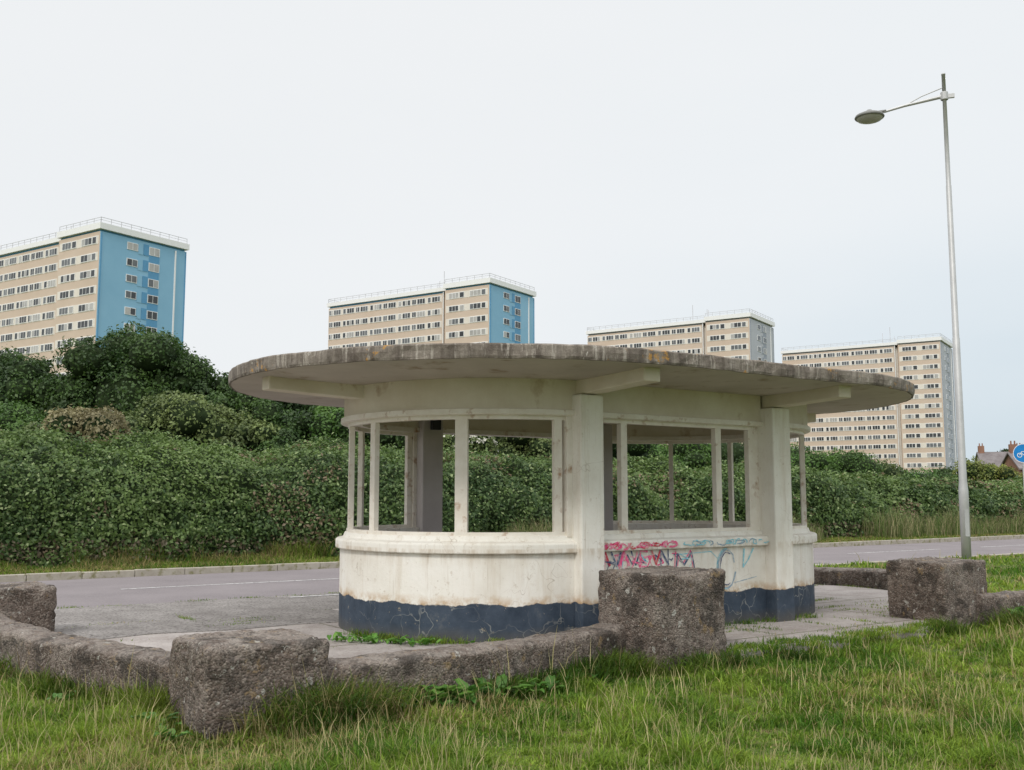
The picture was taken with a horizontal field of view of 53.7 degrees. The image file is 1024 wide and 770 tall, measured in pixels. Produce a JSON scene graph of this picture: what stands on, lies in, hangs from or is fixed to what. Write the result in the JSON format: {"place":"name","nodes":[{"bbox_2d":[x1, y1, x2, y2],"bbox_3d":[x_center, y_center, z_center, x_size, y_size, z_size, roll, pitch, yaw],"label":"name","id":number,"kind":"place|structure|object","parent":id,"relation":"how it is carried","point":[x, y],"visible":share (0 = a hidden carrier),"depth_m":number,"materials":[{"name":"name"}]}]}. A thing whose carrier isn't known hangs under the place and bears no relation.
{"place":"outdoors","nodes":[
{"label":"outdoors","id":0,"kind":"place"},
{"bbox_2d":[54,593,338,627],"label":"pavement","id":1,"kind":"structure","parent":0,"point":[81,616],"depth_m":12.51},
{"bbox_2d":[296,594,338,596],"bbox_3d":[-0.790,3.097,15.500,5.500,0.001,0.090,4,-8,-34],"label":"parking marking","id":2,"kind":"object","parent":1,"relation":"on","point":[316,595],"visible":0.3,"depth_m":14.21,"materials":[{"name":"paint"}]},
{"bbox_2d":[56,584,966,655],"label":"paving weeds","id":3,"kind":"object","parent":1,"relation":"on","point":[858,634],"visible":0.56,"depth_m":10.09,"materials":[{"name":"green plant"}]},
{"bbox_2d":[0,539,1023,608],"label":"road","id":4,"kind":"structure","parent":0,"point":[94,592],"depth_m":17.43,"materials":[{"name":"grey asphalt"}]},
{"bbox_2d":[129,545,1013,588],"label":"road marking","id":5,"kind":"object","parent":4,"relation":"on","point":[338,578],"visible":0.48,"depth_m":17.59,"materials":[{"name":"paint"}]},
{"bbox_2d":[0,0,1023,461],"label":"sky","id":6,"kind":"structure","parent":0,"point":[622,162],"materials":[{"name":"white"}]},
{"bbox_2d":[0,550,1023,769],"bbox_3d":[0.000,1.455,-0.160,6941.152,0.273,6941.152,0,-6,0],"label":"ground","id":7,"kind":"structure","parent":0,"point":[926,648],"depth_m":6.47,"materials":[{"name":"green plant"}]},
{"bbox_2d":[0,395,44,433],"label":"green bush","id":8,"kind":"object","parent":7,"relation":"on","point":[11,417],"visible":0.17,"depth_m":30.39,"materials":[{"name":"green plant"}]},
{"bbox_2d":[0,581,56,631],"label":"concrete pier","id":9,"kind":"structure","parent":7,"relation":"on","point":[34,603],"depth_m":10.03,"materials":[{"name":"grey concrete"}]},
{"bbox_2d":[0,346,61,409],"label":"broadleaf tree","id":10,"kind":"object","parent":7,"relation":"on","point":[19,373],"visible":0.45,"depth_m":40.91,"materials":[{"name":"green plant"}]},
{"bbox_2d":[17,414,49,432],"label":"green bush","id":11,"kind":"object","parent":7,"relation":"on","point":[31,423],"visible":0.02,"depth_m":29.12,"materials":[{"name":"green plant"}]},
{"bbox_2d":[47,691,75,701],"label":"dock plant","id":12,"kind":"object","parent":7,"relation":"on","point":[58,695],"visible":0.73,"depth_m":7.21,"materials":[{"name":"green plant"}]},
{"bbox_2d":[0,613,170,696],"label":"concrete wall","id":13,"kind":"structure","parent":7,"relation":"on","point":[76,656],"depth_m":7.61,"materials":[{"name":"grey concrete"}]},
{"bbox_2d":[38,403,138,442],"bbox_3d":[-11.765,2.594,28.431,2.834,4.254,2.667,0,-6,0],"label":"dry bush","id":14,"kind":"object","parent":7,"relation":"on","point":[94,422],"visible":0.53,"depth_m":27.95,"materials":[{"name":"beige plant"}]},
{"bbox_2d":[0,217,189,380],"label":"tower block","id":15,"kind":"structure","parent":7,"relation":"on","point":[96,280],"depth_m":169.74,"materials":[{"name":"beige concrete"}]},
{"bbox_2d":[0,236,159,375],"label":"windows","id":16,"kind":"structure","parent":15,"relation":"in","point":[155,252],"depth_m":170.73,"materials":[{"name":"white glass"}]},
{"bbox_2d":[26,315,239,433],"bbox_3d":[-14.734,1.588,41.119,10.348,9.028,6.725,0,-6,0],"label":"broadleaf tree","id":17,"kind":"object","parent":7,"relation":"on","point":[119,371],"visible":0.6,"depth_m":39.82,"materials":[{"name":"green plant"}]},
{"bbox_2d":[117,712,181,726],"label":"dock plant","id":18,"kind":"object","parent":7,"relation":"on","point":[149,717],"visible":0.34,"depth_m":6.36,"materials":[{"name":"green plant"}]},
{"bbox_2d":[153,725,192,740],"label":"dock plant","id":19,"kind":"object","parent":7,"relation":"on","point":[172,736],"visible":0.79,"depth_m":6.07,"materials":[{"name":"green plant"}]},
{"bbox_2d":[122,390,238,446],"bbox_3d":[-10.496,2.599,31.502,4.444,4.912,3.515,0,-6,0],"label":"olive bush","id":20,"kind":"object","parent":7,"relation":"on","point":[189,416],"visible":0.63,"depth_m":30.65,"materials":[{"name":"green plant"}]},
{"bbox_2d":[200,401,281,451],"bbox_3d":[-8.754,2.800,31.635,3.164,4.542,2.892,-5,-8,37],"label":"olive bush","id":21,"kind":"object","parent":7,"relation":"on","point":[248,432],"visible":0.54,"depth_m":31.15,"materials":[{"name":"green plant"}]},
{"bbox_2d":[169,628,329,739],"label":"concrete pier","id":22,"kind":"structure","parent":7,"relation":"on","point":[211,675],"depth_m":6.47,"materials":[{"name":"grey concrete"}]},
{"bbox_2d":[207,372,329,418],"bbox_3d":[-9.402,2.706,40.477,6.226,6.662,5.030,3,-7,-22],"label":"broadleaf tree","id":23,"kind":"object","parent":7,"relation":"on","point":[293,408],"visible":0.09,"depth_m":39.11,"materials":[{"name":"green plant"}]},
{"bbox_2d":[241,398,321,451],"bbox_3d":[-7.231,2.675,32.315,3.260,4.939,2.981,6,-9,-44],"label":"green bush","id":24,"kind":"object","parent":7,"relation":"on","point":[294,427],"visible":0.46,"depth_m":31.97,"materials":[{"name":"green plant"}]},
{"bbox_2d":[303,406,369,445],"bbox_3d":[-5.841,2.796,32.954,3.221,4.838,2.964,0,-6,0],"label":"green bush","id":25,"kind":"object","parent":7,"relation":"on","point":[327,424],"visible":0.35,"depth_m":32.17,"materials":[{"name":"green plant"}]},
{"bbox_2d":[330,408,404,449],"bbox_3d":[-4.794,2.567,33.527,4.197,5.418,3.882,0,-6,0],"label":"green bush","id":26,"kind":"object","parent":7,"relation":"on","point":[398,440],"visible":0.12,"depth_m":32.35,"materials":[{"name":"green plant"}]},
{"bbox_2d":[400,686,450,711],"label":"dock plant","id":27,"kind":"object","parent":7,"relation":"on","point":[432,698],"visible":0.33,"depth_m":6.86,"materials":[{"name":"green plant"}]},
{"bbox_2d":[327,271,535,348],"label":"tower block","id":28,"kind":"structure","parent":7,"relation":"on","point":[487,310],"depth_m":213.68,"materials":[{"name":"beige concrete"}]},
{"bbox_2d":[328,288,520,348],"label":"windows","id":29,"kind":"structure","parent":28,"relation":"in","point":[480,291],"depth_m":215.25,"materials":[{"name":"white glass"}]},
{"bbox_2d":[418,678,492,703],"bbox_3d":[-0.440,2.155,7.077,0.560,0.164,0.517,-4,-7,31],"label":"dock plant","id":30,"kind":"object","parent":7,"relation":"on","point":[451,689],"visible":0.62,"depth_m":7.08,"materials":[{"name":"green plant"}]},
{"bbox_2d":[443,434,498,455],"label":"hawthorn bush","id":31,"kind":"object","parent":7,"relation":"on","point":[481,443],"visible":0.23,"depth_m":32.66,"materials":[{"name":"green plant"}]},
{"bbox_2d":[328,623,625,697],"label":"concrete wall","id":32,"kind":"structure","parent":7,"relation":"on","point":[449,663],"depth_m":7.48,"materials":[{"name":"grey concrete"}]},
{"bbox_2d":[459,674,533,696],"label":"dock plant","id":33,"kind":"object","parent":7,"relation":"on","point":[497,690],"visible":0.48,"depth_m":7.33,"materials":[{"name":"green plant"}]},
{"bbox_2d":[0,420,1023,568],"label":"hedge","id":34,"kind":"object","parent":7,"relation":"on","point":[61,494],"visible":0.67,"depth_m":22.77,"materials":[{"name":"green plant"}]},
{"bbox_2d":[0,503,1023,574],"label":"verge grass","id":35,"kind":"structure","parent":7,"relation":"on","point":[896,529],"depth_m":22.16,"materials":[{"name":"green plant"}]},
{"bbox_2d":[0,535,1023,582],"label":"kerb","id":36,"kind":"structure","parent":7,"relation":"on","point":[142,572],"depth_m":19.62,"materials":[{"name":"grey concrete"}]},
{"bbox_2d":[494,436,551,457],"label":"green bush","id":37,"kind":"object","parent":7,"relation":"on","point":[521,445],"visible":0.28,"depth_m":35.44,"materials":[{"name":"green plant"}]},
{"bbox_2d":[508,675,568,692],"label":"dock plant","id":38,"kind":"object","parent":7,"relation":"on","point":[547,680],"visible":0.73,"depth_m":7.55,"materials":[{"name":"green plant"}]},
{"bbox_2d":[566,667,598,679],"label":"dock plant","id":39,"kind":"object","parent":7,"relation":"on","point":[589,674],"visible":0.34,"depth_m":8.00,"materials":[{"name":"green plant"}]},
{"bbox_2d":[612,443,660,462],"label":"green bush","id":40,"kind":"object","parent":7,"relation":"on","point":[639,450],"visible":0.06,"depth_m":36.97,"materials":[{"name":"green plant"}]},
{"bbox_2d":[598,565,726,670],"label":"concrete pier","id":41,"kind":"structure","parent":7,"relation":"on","point":[667,611],"depth_m":8.79,"materials":[{"name":"grey concrete"}]},
{"bbox_2d":[586,305,774,445],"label":"tower block","id":42,"kind":"structure","parent":7,"relation":"on","point":[749,335],"depth_m":251.48,"materials":[{"name":"concrete"}]},
{"bbox_2d":[588,322,766,360],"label":"windows","id":43,"kind":"structure","parent":42,"relation":"in","point":[737,324],"depth_m":251.83,"materials":[{"name":"glass"}]},
{"bbox_2d":[647,443,724,468],"bbox_3d":[5.964,3.857,39.749,4.933,4.213,4.063,-5,-8,36],"label":"green bush","id":44,"kind":"object","parent":7,"relation":"on","point":[699,455],"visible":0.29,"depth_m":38.97,"materials":[{"name":"green plant"}]},
{"bbox_2d":[710,442,743,464],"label":"green bush","id":45,"kind":"object","parent":7,"relation":"on","point":[738,451],"visible":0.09,"depth_m":41.39,"materials":[{"name":"green plant"}]},
{"bbox_2d":[790,441,834,469],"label":"green bush","id":46,"kind":"object","parent":7,"relation":"on","point":[814,460],"visible":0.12,"depth_m":44.60,"materials":[{"name":"green plant"}]},
{"bbox_2d":[812,447,885,475],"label":"green bush","id":47,"kind":"object","parent":7,"relation":"on","point":[851,462],"visible":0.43,"depth_m":44.94,"materials":[{"name":"green plant"}]},
{"bbox_2d":[814,566,887,589],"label":"concrete wall","id":48,"kind":"structure","parent":7,"relation":"on","point":[875,578],"depth_m":15.76,"materials":[{"name":"grey concrete"}]},
{"bbox_2d":[781,327,957,474],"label":"tower block","id":49,"kind":"structure","parent":7,"relation":"on","point":[917,431],"depth_m":286.05,"materials":[{"name":"concrete"}]},
{"bbox_2d":[783,344,953,474],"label":"windows","id":50,"kind":"structure","parent":49,"relation":"in","point":[924,347],"depth_m":286.83,"materials":[{"name":"glass"}]},
{"bbox_2d":[874,459,904,476],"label":"olive bush","id":51,"kind":"object","parent":7,"relation":"on","point":[889,470],"visible":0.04,"depth_m":46.85,"materials":[{"name":"green plant"}]},
{"bbox_2d":[854,73,971,558],"bbox_3d":[9.350,-1.599,23.670,2.231,11.540,0.688,-1,-6,9],"label":"street lamp","id":52,"kind":"object","parent":7,"relation":"on","point":[869,116],"visible":0.98,"depth_m":23.24,"materials":[{"name":"metal"}]},
{"bbox_2d":[964,509,969,536],"bbox_3d":[10.200,3.093,22.696,0.090,0.600,0.025,0,-6,0],"label":"access door","id":53,"kind":"structure","parent":52,"relation":"in","point":[966,511],"depth_m":22.69,"materials":[{"name":"metal"}]},
{"bbox_2d":[815,553,1023,566],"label":"kerb","id":54,"kind":"structure","parent":7,"relation":"on","point":[937,557],"depth_m":22.78,"materials":[{"name":"grey concrete"}]},
{"bbox_2d":[894,464,958,478],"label":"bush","id":55,"kind":"object","parent":7,"relation":"on","point":[949,471],"visible":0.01,"depth_m":133.74,"materials":[{"name":"green plant"}]},
{"bbox_2d":[903,466,967,479],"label":"green bush","id":56,"kind":"object","parent":7,"relation":"on","point":[918,475],"visible":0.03,"depth_m":50.01,"materials":[{"name":"green plant"}]},
{"bbox_2d":[886,556,986,626],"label":"concrete pier","id":57,"kind":"structure","parent":7,"relation":"on","point":[927,587],"depth_m":11.49,"materials":[{"name":"grey concrete"}]},
{"bbox_2d":[952,456,1022,481],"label":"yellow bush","id":58,"kind":"object","parent":7,"relation":"on","point":[986,471],"visible":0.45,"depth_m":50.83,"materials":[{"name":"green plant"}]},
{"bbox_2d":[977,590,1023,624],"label":"concrete wall","id":59,"kind":"structure","parent":7,"relation":"on","point":[987,601],"depth_m":11.65,"materials":[{"name":"grey concrete"}]},
{"bbox_2d":[999,606,1023,615],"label":"dock plant","id":60,"kind":"object","parent":7,"relation":"on","point":[1021,610],"visible":0.2,"depth_m":11.54,"materials":[{"name":"green plant"}]},
{"bbox_2d":[1004,455,1022,476],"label":"walls","id":61,"kind":"structure","parent":7,"relation":"on","point":[1009,462],"depth_m":142.82,"materials":[{"name":"brick"}]},
{"bbox_2d":[1000,452,1022,469],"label":"roof","id":62,"kind":"structure","parent":61,"relation":"on","point":[1018,464],"depth_m":141.73,"materials":[{"name":"stone"}]},
{"bbox_2d":[1008,441,1016,458],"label":"chimneys","id":63,"kind":"object","parent":62,"relation":"on","point":[1011,446],"visible":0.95,"depth_m":143.29,"materials":[{"name":"brick"}]},
{"bbox_2d":[1013,444,1023,485],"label":"cycle route sign","id":64,"kind":"object","parent":7,"relation":"on","point":[1018,452],"visible":1,"depth_m":36.90,"materials":[{"name":"metal"}]},
{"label":"walls","id":65,"kind":"object","parent":7,"relation":"on","visible":0},
{"bbox_2d":[974,452,1006,466],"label":"roof","id":66,"kind":"structure","parent":65,"relation":"on","point":[996,458],"depth_m":187.36,"materials":[{"name":"tile"}]},
{"bbox_2d":[978,443,1019,452],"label":"chimneys","id":67,"kind":"object","parent":66,"relation":"on","point":[980,449],"visible":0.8,"depth_m":188.84,"materials":[{"name":"brick"}]},
{"bbox_2d":[105,584,932,657],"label":"terrace paving","id":68,"kind":"structure","parent":0,"point":[849,596],"depth_m":10.69,"materials":[{"name":"concrete"}]},
{"bbox_2d":[54,609,338,638],"bbox_3d":[-3.381,2.598,10.921,3.743,0.016,1.287,4,-8,-34],"label":"tarmac patch","id":69,"kind":"object","parent":68,"relation":"on","point":[109,631],"visible":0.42,"depth_m":10.97,"materials":[{"name":"grey asphalt"}]},
{"bbox_2d":[327,631,362,641],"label":"dandelion plant","id":70,"kind":"object","parent":68,"relation":"on","point":[336,635],"visible":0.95,"depth_m":9.82,"materials":[{"name":"green plant"}]},
{"bbox_2d":[350,633,381,643],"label":"dandelion plant","id":71,"kind":"object","parent":68,"relation":"on","point":[372,638],"visible":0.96,"depth_m":9.63,"materials":[{"name":"green plant"}]},
{"bbox_2d":[383,635,407,643],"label":"dandelion plant","id":72,"kind":"object","parent":68,"relation":"on","point":[396,640],"visible":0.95,"depth_m":9.57,"materials":[{"name":"green plant"}]},
{"bbox_2d":[402,637,441,646],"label":"dandelion plant","id":73,"kind":"object","parent":68,"relation":"on","point":[426,641],"visible":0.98,"depth_m":9.48,"materials":[{"name":"green plant"}]},
{"bbox_2d":[228,343,914,642],"bbox_3d":[0.923,1.371,12.181,8.586,2.770,5.851,4,-8,-34],"label":"promenade shelter","id":74,"kind":"object","parent":68,"relation":"on","point":[418,572],"visible":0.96,"depth_m":10.10,"materials":[{"name":"paint"}]}
]}

